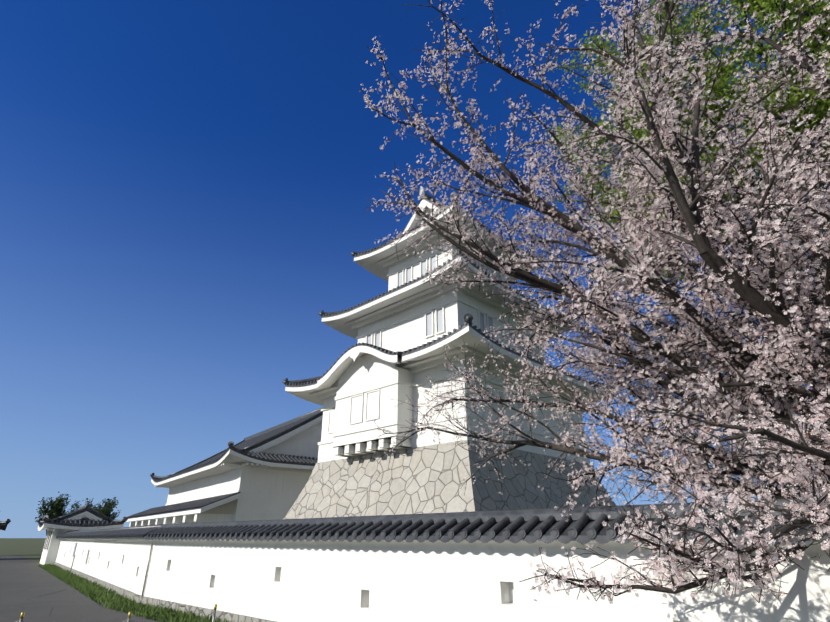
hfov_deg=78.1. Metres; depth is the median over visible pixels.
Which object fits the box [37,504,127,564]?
gate
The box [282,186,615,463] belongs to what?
castle keep
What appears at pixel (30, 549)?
ground
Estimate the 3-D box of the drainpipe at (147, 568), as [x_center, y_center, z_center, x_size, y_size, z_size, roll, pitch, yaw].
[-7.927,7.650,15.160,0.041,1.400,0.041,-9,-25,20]
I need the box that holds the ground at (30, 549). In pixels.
[0,538,45,564]
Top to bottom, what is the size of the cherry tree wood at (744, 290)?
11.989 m
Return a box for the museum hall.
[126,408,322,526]
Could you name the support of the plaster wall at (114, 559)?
on the ground at (30, 549)
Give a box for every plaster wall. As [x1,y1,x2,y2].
[54,524,161,602]
[140,497,829,621]
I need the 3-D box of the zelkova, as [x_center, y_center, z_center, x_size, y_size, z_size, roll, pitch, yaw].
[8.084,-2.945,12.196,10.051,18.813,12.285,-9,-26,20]
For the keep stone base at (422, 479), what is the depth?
22.71 m
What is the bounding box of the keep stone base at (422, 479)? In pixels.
[284,439,616,518]
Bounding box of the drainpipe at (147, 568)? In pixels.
[142,543,152,595]
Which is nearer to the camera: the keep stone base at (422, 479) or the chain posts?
the chain posts
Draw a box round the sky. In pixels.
[0,0,829,537]
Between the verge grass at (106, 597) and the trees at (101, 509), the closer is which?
the verge grass at (106, 597)
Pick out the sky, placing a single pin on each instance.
(185, 185)
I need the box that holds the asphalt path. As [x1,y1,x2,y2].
[0,555,158,621]
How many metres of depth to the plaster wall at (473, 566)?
7.86 m
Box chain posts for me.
[16,604,216,621]
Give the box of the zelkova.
[545,0,829,347]
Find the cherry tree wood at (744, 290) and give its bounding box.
[360,0,829,602]
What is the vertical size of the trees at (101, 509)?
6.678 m
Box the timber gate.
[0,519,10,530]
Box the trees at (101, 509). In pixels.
[35,492,119,536]
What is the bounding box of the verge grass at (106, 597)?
[39,564,234,621]
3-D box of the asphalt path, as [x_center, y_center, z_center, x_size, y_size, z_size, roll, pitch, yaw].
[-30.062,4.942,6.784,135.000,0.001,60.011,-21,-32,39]

